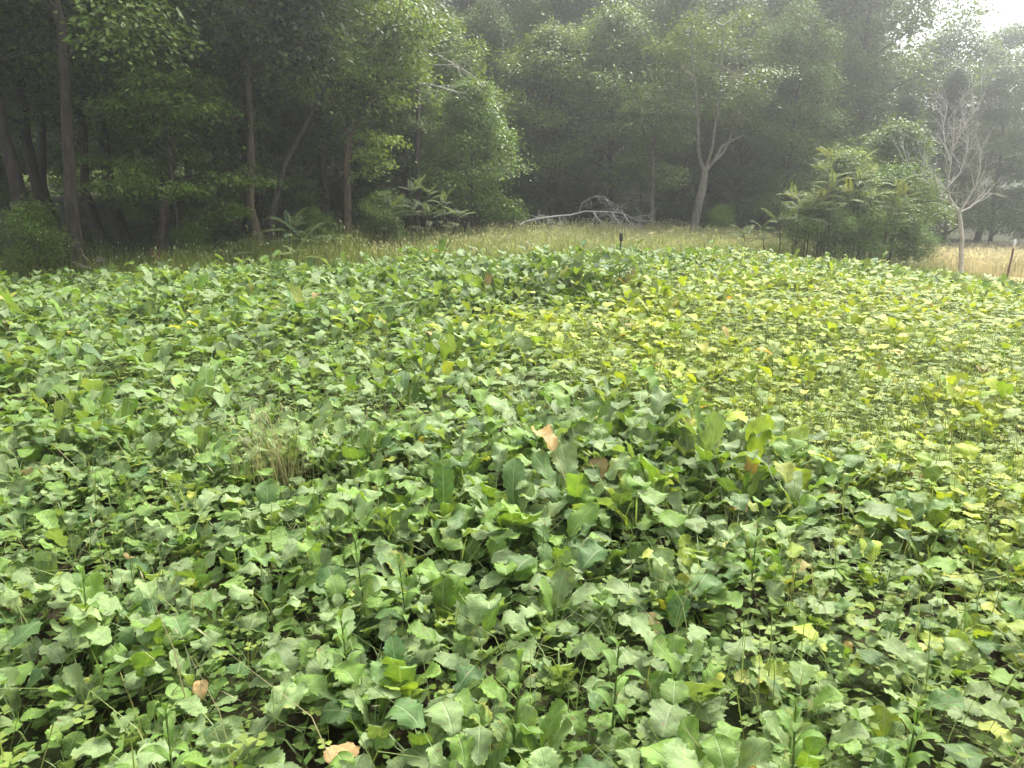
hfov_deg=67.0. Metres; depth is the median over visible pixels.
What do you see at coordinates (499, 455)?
brassica plant
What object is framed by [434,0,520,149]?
woodland tree
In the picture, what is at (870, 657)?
brassica plant
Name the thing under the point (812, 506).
brassica plant
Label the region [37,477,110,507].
brassica plant
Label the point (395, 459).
brassica plant
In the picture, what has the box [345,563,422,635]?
brassica plant
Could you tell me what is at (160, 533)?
brassica plant
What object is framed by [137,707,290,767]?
brassica plant
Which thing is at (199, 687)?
brassica plant
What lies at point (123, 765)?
brassica plant
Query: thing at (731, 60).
dark edge tree
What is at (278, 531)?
brassica plant
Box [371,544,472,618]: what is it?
brassica plant
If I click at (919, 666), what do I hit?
brassica plant
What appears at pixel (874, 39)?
woodland tree
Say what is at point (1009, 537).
brassica plant
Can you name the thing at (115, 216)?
shaded tree
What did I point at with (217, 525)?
brassica plant
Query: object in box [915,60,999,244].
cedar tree
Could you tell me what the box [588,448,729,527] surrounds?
brassica plant
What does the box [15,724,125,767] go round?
brassica plant
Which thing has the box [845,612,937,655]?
brassica plant
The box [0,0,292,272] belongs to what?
straight tree
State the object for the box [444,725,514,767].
brassica plant
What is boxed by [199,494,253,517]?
brassica plant
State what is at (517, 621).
brassica plant
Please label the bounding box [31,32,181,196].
woodland tree
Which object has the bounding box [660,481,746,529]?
brassica plant
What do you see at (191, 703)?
brassica plant
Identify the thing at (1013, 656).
brassica plant
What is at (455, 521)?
brassica plant
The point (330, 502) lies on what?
brassica plant
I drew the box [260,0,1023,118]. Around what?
sky
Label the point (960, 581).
brassica plant
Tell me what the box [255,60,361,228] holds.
understory tree
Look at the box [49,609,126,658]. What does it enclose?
brassica plant
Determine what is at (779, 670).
brassica plant
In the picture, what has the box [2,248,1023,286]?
margin grass
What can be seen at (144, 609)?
brassica plant
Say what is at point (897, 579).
brassica plant
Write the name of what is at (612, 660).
lance leaved weed
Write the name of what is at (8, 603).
brassica plant
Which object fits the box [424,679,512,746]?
brassica plant
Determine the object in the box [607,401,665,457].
brassica plant
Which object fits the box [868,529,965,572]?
brassica plant
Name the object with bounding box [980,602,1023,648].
brassica plant
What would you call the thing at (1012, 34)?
hazy tree
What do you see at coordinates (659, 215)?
undergrowth
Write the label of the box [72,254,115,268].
fallen branch
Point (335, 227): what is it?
sumac shrub
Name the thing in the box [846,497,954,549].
brassica plant
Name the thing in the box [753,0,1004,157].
hazy tree
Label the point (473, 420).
brassica plant
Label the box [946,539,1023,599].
brassica plant
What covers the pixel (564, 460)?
brassica plant
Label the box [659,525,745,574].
brassica plant
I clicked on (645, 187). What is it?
understory tree
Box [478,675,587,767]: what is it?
brassica plant
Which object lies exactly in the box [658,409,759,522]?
brassica plant
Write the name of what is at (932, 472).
brassica plant
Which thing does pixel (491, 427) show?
brassica plant
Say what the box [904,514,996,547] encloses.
brassica plant
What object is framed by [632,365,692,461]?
brassica plant
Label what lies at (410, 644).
brassica plant
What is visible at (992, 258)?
dry meadow
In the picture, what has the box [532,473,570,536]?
brassica plant
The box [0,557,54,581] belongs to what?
brassica plant
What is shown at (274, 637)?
brassica plant
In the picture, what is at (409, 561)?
brassica plant
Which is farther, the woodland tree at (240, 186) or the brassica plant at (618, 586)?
the woodland tree at (240, 186)
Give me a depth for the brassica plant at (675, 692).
2.61 m
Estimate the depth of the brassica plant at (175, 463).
4.33 m
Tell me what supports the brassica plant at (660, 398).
on the ground at (336, 732)
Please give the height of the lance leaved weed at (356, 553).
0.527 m
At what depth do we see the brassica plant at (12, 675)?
2.53 m
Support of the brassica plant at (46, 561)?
on the ground at (336, 732)
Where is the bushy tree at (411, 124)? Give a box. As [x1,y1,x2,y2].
[345,32,468,233]
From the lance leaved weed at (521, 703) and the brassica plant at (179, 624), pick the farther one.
the brassica plant at (179, 624)
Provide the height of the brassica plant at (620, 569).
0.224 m
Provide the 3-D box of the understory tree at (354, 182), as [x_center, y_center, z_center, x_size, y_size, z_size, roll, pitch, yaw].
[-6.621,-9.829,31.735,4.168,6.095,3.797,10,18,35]
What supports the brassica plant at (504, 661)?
on the ground at (336, 732)
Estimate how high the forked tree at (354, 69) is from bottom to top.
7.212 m
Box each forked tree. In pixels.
[251,0,454,238]
[627,2,801,230]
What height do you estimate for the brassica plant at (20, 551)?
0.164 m
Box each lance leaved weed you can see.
[69,564,106,675]
[139,701,193,767]
[325,609,370,697]
[342,527,383,616]
[383,553,423,637]
[494,648,543,762]
[592,636,642,735]
[732,517,773,614]
[769,694,826,767]
[871,698,945,767]
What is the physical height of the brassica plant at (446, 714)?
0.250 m
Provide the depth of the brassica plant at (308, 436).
4.52 m
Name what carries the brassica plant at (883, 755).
on the ground at (336, 732)
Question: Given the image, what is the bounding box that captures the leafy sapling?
[407,68,539,233]
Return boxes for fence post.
[1006,239,1016,279]
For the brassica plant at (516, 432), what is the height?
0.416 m
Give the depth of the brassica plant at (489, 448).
4.57 m
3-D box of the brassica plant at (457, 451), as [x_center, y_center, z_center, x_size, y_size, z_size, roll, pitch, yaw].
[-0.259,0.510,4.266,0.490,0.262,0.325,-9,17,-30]
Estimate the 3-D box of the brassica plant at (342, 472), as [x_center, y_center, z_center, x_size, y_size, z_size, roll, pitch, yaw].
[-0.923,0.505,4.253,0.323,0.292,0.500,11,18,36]
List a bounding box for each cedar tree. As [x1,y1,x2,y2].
[892,89,952,243]
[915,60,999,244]
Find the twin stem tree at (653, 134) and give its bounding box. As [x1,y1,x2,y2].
[590,83,710,227]
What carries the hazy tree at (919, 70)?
on the ground at (336, 732)
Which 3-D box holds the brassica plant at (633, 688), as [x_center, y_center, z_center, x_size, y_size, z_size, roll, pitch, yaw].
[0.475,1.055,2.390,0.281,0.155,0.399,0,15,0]
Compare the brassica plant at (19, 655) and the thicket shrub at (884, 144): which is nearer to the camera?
the brassica plant at (19, 655)
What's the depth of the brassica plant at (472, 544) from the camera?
3.40 m
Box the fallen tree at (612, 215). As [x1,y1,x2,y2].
[519,193,657,230]
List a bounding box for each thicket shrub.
[776,196,834,254]
[787,143,890,259]
[802,203,865,258]
[831,203,909,259]
[833,112,979,249]
[833,152,959,267]
[881,211,952,266]
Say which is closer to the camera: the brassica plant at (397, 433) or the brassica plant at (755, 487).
the brassica plant at (755, 487)
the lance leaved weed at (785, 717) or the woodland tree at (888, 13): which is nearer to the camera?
the lance leaved weed at (785, 717)
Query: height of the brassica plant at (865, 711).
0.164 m
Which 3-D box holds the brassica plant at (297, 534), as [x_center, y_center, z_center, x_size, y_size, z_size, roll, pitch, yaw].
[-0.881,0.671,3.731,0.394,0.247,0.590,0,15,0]
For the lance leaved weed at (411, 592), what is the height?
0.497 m
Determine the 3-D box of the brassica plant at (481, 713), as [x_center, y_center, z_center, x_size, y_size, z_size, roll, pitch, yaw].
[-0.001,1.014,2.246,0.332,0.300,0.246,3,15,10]
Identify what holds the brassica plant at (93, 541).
on the ground at (336, 732)
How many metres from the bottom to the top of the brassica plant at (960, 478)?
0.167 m
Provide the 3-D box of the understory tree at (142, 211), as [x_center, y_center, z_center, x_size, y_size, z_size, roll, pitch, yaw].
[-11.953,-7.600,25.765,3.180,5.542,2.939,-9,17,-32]
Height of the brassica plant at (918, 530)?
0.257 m
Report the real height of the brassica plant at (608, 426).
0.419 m
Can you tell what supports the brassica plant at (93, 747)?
on the ground at (336, 732)
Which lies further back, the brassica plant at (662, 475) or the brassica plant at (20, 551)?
the brassica plant at (662, 475)
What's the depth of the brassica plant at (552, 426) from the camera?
4.49 m
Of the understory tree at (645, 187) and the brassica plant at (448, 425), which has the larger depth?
the understory tree at (645, 187)
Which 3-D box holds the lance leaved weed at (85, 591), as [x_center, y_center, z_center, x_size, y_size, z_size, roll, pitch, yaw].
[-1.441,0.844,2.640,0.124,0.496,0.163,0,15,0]
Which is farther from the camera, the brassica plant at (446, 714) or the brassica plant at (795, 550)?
the brassica plant at (795, 550)
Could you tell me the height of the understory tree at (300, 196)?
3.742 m
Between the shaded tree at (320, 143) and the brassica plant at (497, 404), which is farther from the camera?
the shaded tree at (320, 143)
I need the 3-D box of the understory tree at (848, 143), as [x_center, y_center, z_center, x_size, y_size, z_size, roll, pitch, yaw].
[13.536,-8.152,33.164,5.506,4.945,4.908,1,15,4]
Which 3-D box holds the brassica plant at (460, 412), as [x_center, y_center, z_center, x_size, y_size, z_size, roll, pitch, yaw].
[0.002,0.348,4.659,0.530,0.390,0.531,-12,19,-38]
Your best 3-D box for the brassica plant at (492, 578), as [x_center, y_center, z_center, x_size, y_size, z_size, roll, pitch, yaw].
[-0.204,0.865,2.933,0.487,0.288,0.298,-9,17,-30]
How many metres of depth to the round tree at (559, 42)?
30.19 m
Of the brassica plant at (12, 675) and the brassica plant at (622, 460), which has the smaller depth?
the brassica plant at (12, 675)
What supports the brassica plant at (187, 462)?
on the ground at (336, 732)
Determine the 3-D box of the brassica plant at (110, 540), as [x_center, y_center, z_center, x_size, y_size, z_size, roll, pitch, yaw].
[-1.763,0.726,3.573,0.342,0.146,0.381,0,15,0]
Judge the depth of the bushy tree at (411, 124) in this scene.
25.89 m
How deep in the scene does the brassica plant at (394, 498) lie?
3.78 m
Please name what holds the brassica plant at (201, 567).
on the ground at (336, 732)
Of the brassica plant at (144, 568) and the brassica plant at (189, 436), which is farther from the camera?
the brassica plant at (189, 436)
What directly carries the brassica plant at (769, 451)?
on the ground at (336, 732)
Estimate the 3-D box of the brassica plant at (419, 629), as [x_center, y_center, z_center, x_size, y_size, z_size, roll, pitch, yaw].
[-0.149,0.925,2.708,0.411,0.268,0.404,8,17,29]
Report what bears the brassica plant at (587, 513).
on the ground at (336, 732)
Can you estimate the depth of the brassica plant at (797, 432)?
4.60 m
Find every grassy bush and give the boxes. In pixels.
[502,210,529,231]
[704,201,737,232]
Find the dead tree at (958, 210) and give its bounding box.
[877,55,1015,271]
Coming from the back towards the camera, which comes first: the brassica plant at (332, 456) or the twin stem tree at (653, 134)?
the twin stem tree at (653, 134)
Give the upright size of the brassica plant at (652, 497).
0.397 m
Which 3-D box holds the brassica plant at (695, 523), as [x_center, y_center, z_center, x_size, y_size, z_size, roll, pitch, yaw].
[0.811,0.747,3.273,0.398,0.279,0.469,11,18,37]
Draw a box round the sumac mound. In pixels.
[776,142,922,265]
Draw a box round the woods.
[31,0,965,205]
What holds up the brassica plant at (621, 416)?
on the ground at (336, 732)
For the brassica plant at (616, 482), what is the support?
on the ground at (336, 732)
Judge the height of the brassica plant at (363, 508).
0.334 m
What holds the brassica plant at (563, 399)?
on the ground at (336, 732)
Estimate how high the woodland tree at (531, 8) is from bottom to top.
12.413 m
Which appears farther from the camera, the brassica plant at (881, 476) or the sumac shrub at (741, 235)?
the sumac shrub at (741, 235)
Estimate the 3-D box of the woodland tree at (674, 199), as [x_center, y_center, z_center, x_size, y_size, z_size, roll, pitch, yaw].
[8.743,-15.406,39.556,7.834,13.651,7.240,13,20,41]
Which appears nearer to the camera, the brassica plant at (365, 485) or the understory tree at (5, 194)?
the brassica plant at (365, 485)
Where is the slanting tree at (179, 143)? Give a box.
[71,0,320,250]
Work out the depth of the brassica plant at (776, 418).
4.42 m
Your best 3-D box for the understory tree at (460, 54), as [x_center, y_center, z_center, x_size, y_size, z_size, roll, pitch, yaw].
[-2.788,-9.966,29.251,6.341,8.228,6.388,-12,19,-38]
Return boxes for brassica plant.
[0,478,48,540]
[0,488,33,528]
[0,495,54,545]
[0,504,154,566]
[0,509,103,554]
[0,546,36,564]
[0,550,75,617]
[0,556,9,581]
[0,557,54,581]
[0,581,52,636]
[0,622,49,674]
[0,624,20,652]
[0,660,48,711]
[0,666,62,732]
[7,549,27,566]
[10,488,43,523]
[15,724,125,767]
[20,626,132,721]
[21,456,124,496]
[24,481,104,536]
[30,563,113,625]
[32,642,149,731]
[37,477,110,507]
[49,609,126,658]
[51,459,136,497]
[60,568,142,636]
[63,577,202,659]
[67,442,145,485]
[70,713,204,767]
[71,618,182,705]
[74,468,149,525]
[79,527,149,563]
[81,520,159,566]
[85,564,138,622]
[86,588,199,689]
[91,500,158,532]
[91,521,165,563]
[95,454,156,503]
[98,575,210,644]
[99,700,175,767]
[113,763,132,767]
[119,523,204,570]
[124,545,206,590]
[125,470,239,550]
[126,489,249,561]
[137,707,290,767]
[138,450,186,483]
[143,466,209,511]
[143,612,226,695]
[144,471,196,499]
[156,676,237,734]
[158,551,223,598]
[159,508,260,567]
[160,460,241,512]
[162,591,260,647]
[167,461,223,501]
[168,427,241,495]
[175,694,285,767]
[176,456,240,482]
[189,508,252,546]
[190,538,323,632]
[192,453,279,504]
[192,596,300,674]
[196,673,327,767]
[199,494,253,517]
[202,535,270,582]
[209,441,275,484]
[218,478,312,546]
[221,500,314,562]
[235,484,285,510]
[237,557,312,598]
[243,536,389,604]
[248,646,366,706]
[249,422,314,474]
[252,421,327,477]
[260,493,353,538]
[261,433,311,476]
[261,640,345,722]
[268,519,332,576]
[276,488,297,507]
[276,759,353,767]
[278,503,364,542]
[279,598,402,649]
[285,476,344,496]
[289,437,363,481]
[290,506,365,565]
[292,563,391,648]
[296,475,364,501]
[296,479,390,524]
[306,450,387,503]
[306,655,375,726]
[309,489,387,567]
[313,424,386,465]
[316,427,404,474]
[316,606,405,710]
[319,495,422,565]
[319,664,483,767]
[320,554,378,587]
[323,430,404,489]
[323,661,411,767]
[325,574,427,655]
[327,476,436,517]
[328,751,372,767]
[329,404,411,466]
[332,484,464,571]
[334,635,449,727]
[342,466,430,519]
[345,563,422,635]
[352,468,406,538]
[357,485,432,554]
[364,442,406,468]
[365,459,460,502]
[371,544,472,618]
[372,574,505,642]
[378,408,457,468]
[385,697,550,767]
[394,429,473,455]
[395,554,480,613]
[396,465,495,537]
[396,479,474,543]
[396,501,520,575]
[401,570,507,651]
[403,450,476,501]
[404,620,540,689]
[405,420,510,488]
[407,486,465,530]
[408,423,459,461]
[412,414,479,476]
[412,557,550,646]
[419,415,498,461]
[419,594,551,669]
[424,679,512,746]
[430,446,502,498]
[437,529,555,593]
[439,411,491,445]
[440,416,537,483]
[441,417,507,446]
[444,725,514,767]
[449,648,552,718]
[453,688,566,765]
[455,408,542,442]
[455,662,550,742]
[458,437,508,476]
[462,416,528,482]
[462,445,535,507]
[463,483,567,556]
[470,477,590,527]
[471,457,572,545]
[478,520,578,561]
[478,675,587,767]
[481,395,614,478]
[488,431,553,468]
[488,447,554,482]
[491,519,617,628]
[496,610,605,699]
[500,499,604,584]
[501,416,543,437]
[502,424,622,539]
[503,452,618,500]
[505,574,596,638]
[506,414,635,472]
[510,539,617,660]
[522,422,579,471]
[525,497,568,534]
[528,746,575,767]
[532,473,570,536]
[536,451,648,547]
[537,584,632,651]
[544,383,630,462]
[558,686,628,767]
[560,508,658,587]
[561,536,635,585]
[563,407,643,458]
[570,410,647,497]
[576,586,694,638]
[576,699,713,767]
[577,437,626,481]
[577,456,667,538]
[579,385,690,470]
[584,470,714,541]
[586,712,661,767]
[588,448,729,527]
[589,412,696,469]
[590,379,671,457]
[592,428,658,459]
[592,462,667,510]
[598,417,637,459]
[599,440,682,521]
[601,572,719,656]
[606,612,757,712]
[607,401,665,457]
[615,670,698,748]
[620,397,710,456]
[623,547,742,623]
[626,475,733,559]
[628,409,709,463]
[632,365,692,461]
[639,553,737,619]
[639,733,738,767]
[640,559,741,627]
[641,634,763,723]
[642,516,745,596]
[646,652,723,726]
[652,715,772,767]
[653,524,734,566]
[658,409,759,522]
[659,461,721,500]
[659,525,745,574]
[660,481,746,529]
[662,737,775,767]
[665,404,782,474]
[675,423,740,490]
[677,451,785,525]
[678,456,746,517]
[684,637,745,682]
[690,491,779,551]
[704,418,836,483]
[710,445,774,482]
[711,532,787,590]
[715,427,803,479]
[717,414,824,507]
[719,435,774,463]
[733,496,797,561]
[734,519,838,614]
[736,633,858,682]
[741,579,811,637]
[747,546,842,600]
[748,500,823,549]
[749,655,813,714]
[750,660,843,729]
[751,517,827,571]
[754,528,822,575]
[755,438,840,524]
[758,413,821,500]
[762,710,869,767]
[764,463,871,498]
[767,461,896,533]
[770,754,896,767]
[775,526,882,588]
[786,585,868,637]
[789,676,874,728]
[793,623,864,703]
[794,628,907,665]
[799,578,874,621]
[807,445,889,493]
[807,510,866,545]
[808,462,902,504]
[813,453,882,499]
[828,527,902,566]
[828,688,964,758]
[829,495,885,538]
[834,457,914,498]
[834,538,956,596]
[842,437,954,486]
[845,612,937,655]
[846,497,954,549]
[856,491,906,526]
[858,499,965,552]
[866,489,978,553]
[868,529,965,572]
[869,734,899,767]
[874,566,926,604]
[875,581,958,632]
[876,637,1014,756]
[878,647,982,730]
[883,528,955,600]
[891,560,977,595]
[895,451,948,495]
[896,637,976,697]
[902,479,984,516]
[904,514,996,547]
[911,629,1009,713]
[912,521,1014,574]
[914,604,1023,665]
[915,473,982,517]
[921,610,1003,661]
[925,491,1023,523]
[936,441,1023,510]
[936,741,993,767]
[943,549,1023,615]
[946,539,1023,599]
[950,511,985,521]
[959,573,1023,633]
[971,513,1023,592]
[972,600,1023,665]
[977,700,1023,767]
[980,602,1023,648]
[996,532,1023,567]
[997,500,1019,519]
[997,644,1023,699]
[1000,519,1023,536]
[1007,494,1023,514]
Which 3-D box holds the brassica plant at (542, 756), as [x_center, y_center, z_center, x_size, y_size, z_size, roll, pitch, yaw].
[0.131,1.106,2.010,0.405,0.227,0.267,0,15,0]
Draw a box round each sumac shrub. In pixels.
[10,218,65,277]
[206,239,249,261]
[233,245,260,263]
[259,206,327,257]
[279,236,318,265]
[313,221,368,251]
[364,174,473,245]
[725,198,819,254]
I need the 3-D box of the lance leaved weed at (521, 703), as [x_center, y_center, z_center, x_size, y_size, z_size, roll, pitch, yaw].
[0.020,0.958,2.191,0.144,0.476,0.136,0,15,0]
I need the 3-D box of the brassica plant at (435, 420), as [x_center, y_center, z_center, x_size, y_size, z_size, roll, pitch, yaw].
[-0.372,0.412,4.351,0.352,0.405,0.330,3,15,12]
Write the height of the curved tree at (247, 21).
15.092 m
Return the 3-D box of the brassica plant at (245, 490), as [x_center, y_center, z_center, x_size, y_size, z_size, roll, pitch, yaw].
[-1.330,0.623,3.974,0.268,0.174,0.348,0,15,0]
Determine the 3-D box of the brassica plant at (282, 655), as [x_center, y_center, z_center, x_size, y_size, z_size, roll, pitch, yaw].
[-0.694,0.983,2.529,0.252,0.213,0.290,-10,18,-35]
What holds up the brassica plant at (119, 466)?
on the ground at (336, 732)
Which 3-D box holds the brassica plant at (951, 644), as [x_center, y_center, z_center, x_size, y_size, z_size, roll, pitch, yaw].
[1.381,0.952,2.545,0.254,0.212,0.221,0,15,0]
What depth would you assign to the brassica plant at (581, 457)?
4.31 m
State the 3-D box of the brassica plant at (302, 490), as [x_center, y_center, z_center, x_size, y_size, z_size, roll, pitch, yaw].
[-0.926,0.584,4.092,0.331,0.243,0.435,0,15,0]
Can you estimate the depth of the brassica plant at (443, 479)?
3.74 m
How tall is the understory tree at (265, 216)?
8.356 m
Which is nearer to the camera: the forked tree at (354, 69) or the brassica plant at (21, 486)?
the brassica plant at (21, 486)
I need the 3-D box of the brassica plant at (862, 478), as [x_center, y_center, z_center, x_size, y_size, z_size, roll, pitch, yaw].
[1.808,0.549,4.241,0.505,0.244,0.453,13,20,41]
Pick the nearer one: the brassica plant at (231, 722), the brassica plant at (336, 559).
the brassica plant at (231, 722)
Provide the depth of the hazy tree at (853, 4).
35.41 m
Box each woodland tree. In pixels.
[0,0,133,233]
[0,46,97,216]
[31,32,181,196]
[71,0,228,230]
[76,113,228,192]
[165,4,223,220]
[174,0,317,227]
[218,84,243,218]
[254,0,455,222]
[281,0,378,212]
[300,0,371,186]
[350,0,457,199]
[368,0,459,212]
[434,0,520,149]
[440,0,560,54]
[443,0,542,216]
[501,0,634,213]
[501,0,651,210]
[560,0,658,194]
[611,0,752,220]
[615,0,732,213]
[661,0,794,186]
[713,19,809,231]
[741,0,923,134]
[766,3,909,199]
[771,14,888,232]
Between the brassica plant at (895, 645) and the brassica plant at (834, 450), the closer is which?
the brassica plant at (895, 645)
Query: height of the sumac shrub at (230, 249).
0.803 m
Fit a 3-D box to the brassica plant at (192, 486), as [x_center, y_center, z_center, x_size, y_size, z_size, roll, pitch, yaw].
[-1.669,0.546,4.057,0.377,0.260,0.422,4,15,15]
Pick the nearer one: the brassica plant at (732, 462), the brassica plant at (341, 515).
the brassica plant at (341, 515)
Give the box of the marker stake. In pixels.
[619,228,622,249]
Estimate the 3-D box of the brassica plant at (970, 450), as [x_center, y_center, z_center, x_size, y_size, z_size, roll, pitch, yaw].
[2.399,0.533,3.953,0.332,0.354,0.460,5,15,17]
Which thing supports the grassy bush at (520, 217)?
on the ground at (336, 732)
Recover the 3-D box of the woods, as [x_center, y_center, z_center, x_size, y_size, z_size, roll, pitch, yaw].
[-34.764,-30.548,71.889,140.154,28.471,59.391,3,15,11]
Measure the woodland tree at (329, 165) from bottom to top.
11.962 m
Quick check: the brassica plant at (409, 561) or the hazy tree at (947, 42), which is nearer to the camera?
the brassica plant at (409, 561)
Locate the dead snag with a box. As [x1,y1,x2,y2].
[387,0,482,236]
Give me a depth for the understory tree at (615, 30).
30.47 m
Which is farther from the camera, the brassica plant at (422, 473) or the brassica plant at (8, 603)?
the brassica plant at (422, 473)
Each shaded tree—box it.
[0,0,103,246]
[0,0,191,242]
[0,0,192,239]
[149,0,334,237]
[243,0,402,231]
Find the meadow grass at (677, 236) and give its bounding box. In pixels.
[0,216,979,282]
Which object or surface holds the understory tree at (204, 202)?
on the ground at (336, 732)
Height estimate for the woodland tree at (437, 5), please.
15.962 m
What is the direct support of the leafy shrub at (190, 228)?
on the ground at (336, 732)
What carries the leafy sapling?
on the ground at (336, 732)
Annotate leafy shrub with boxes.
[0,193,82,280]
[167,219,217,259]
[293,205,337,242]
[351,185,411,244]
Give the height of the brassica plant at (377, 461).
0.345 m
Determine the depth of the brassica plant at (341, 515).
3.52 m
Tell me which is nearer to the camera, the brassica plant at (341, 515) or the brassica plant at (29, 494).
the brassica plant at (341, 515)
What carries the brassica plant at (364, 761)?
on the ground at (336, 732)
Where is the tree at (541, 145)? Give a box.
[499,20,602,206]
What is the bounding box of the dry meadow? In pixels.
[800,234,1023,277]
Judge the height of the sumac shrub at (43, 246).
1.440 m
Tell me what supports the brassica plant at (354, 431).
on the ground at (336, 732)
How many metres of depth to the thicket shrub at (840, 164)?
21.86 m
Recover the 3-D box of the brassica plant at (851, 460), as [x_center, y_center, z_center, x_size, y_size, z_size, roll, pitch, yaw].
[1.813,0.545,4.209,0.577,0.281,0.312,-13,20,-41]
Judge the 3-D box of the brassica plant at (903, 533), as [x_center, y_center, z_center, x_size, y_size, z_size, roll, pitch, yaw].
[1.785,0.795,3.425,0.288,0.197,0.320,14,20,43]
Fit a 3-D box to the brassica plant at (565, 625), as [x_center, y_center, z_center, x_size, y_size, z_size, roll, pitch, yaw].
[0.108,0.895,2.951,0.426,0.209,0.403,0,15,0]
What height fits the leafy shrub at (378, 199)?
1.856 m
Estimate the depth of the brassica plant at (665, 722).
2.20 m
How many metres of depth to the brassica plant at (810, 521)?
3.52 m
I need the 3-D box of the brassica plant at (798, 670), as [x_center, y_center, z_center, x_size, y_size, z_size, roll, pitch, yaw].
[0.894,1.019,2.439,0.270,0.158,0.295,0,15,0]
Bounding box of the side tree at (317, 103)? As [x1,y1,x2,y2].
[201,0,466,246]
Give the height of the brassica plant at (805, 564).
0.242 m
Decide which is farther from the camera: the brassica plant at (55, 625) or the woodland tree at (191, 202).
the woodland tree at (191, 202)
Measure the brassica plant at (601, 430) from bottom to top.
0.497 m
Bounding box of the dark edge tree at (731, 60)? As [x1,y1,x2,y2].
[685,46,813,229]
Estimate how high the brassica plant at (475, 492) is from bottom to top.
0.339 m
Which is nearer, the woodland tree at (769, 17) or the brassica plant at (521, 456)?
the brassica plant at (521, 456)
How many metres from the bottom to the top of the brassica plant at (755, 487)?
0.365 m
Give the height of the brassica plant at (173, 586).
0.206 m
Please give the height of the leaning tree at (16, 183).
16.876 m
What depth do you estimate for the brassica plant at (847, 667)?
2.67 m
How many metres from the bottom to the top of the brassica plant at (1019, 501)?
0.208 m
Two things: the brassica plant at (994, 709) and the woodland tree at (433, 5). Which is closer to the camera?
the brassica plant at (994, 709)
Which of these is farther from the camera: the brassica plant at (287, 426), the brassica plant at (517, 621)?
the brassica plant at (287, 426)
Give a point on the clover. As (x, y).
(600, 670)
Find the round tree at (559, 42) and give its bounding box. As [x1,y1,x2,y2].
[481,11,627,221]
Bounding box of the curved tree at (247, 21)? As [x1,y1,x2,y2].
[89,0,406,249]
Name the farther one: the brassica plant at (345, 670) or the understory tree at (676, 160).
the understory tree at (676, 160)
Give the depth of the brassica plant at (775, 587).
3.02 m
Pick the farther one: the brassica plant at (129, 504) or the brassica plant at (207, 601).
the brassica plant at (129, 504)
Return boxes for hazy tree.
[743,0,925,234]
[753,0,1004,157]
[866,36,956,190]
[887,0,1007,232]
[934,17,1023,240]
[937,40,1023,245]
[998,115,1023,241]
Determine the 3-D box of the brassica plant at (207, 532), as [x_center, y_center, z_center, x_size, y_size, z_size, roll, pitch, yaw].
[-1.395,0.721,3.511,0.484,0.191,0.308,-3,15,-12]
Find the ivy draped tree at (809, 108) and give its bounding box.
[726,0,860,238]
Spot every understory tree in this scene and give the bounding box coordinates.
[0,65,60,225]
[2,52,152,201]
[57,61,292,253]
[105,70,206,237]
[119,114,269,232]
[164,96,265,240]
[197,56,337,226]
[214,125,339,238]
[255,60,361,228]
[313,82,391,217]
[331,0,447,213]
[369,5,526,225]
[413,11,501,215]
[442,116,536,219]
[469,47,559,214]
[515,20,621,214]
[533,0,708,220]
[547,21,635,218]
[597,114,698,214]
[636,0,776,224]
[640,91,725,224]
[699,21,878,237]
[759,86,847,232]
[777,134,889,206]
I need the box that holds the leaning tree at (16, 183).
[0,0,163,241]
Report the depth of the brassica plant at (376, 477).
3.76 m
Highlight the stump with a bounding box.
[151,249,161,267]
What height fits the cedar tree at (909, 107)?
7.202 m
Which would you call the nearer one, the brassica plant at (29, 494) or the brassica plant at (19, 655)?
the brassica plant at (19, 655)
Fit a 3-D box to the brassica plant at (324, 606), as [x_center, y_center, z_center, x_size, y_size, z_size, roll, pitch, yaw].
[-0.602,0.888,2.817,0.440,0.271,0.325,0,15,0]
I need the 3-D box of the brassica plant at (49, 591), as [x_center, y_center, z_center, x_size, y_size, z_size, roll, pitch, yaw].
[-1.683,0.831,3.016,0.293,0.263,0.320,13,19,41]
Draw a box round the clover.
[0,280,1023,767]
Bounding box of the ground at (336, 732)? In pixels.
[0,124,1023,767]
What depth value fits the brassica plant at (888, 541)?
3.55 m
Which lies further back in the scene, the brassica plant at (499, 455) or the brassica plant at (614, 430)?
the brassica plant at (614, 430)
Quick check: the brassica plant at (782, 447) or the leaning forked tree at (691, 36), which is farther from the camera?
the leaning forked tree at (691, 36)
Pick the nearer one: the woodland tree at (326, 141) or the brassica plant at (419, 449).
the brassica plant at (419, 449)
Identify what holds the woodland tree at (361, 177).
on the ground at (336, 732)
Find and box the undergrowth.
[0,185,800,262]
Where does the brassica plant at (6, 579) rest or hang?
on the ground at (336, 732)
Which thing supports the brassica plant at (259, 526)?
on the ground at (336, 732)
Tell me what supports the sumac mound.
on the ground at (336, 732)
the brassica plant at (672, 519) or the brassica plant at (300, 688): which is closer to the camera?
the brassica plant at (300, 688)
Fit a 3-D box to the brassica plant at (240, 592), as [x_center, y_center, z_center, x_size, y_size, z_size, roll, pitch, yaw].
[-0.989,0.812,3.037,0.426,0.291,0.454,8,16,27]
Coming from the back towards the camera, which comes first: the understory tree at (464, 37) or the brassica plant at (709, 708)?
the understory tree at (464, 37)
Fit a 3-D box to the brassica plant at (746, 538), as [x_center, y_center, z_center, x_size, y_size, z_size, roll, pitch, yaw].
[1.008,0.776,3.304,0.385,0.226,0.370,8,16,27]
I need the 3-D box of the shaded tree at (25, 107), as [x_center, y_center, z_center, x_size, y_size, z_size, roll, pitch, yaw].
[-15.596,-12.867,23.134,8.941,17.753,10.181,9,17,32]
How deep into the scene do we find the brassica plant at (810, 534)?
3.45 m
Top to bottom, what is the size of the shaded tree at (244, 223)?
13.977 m

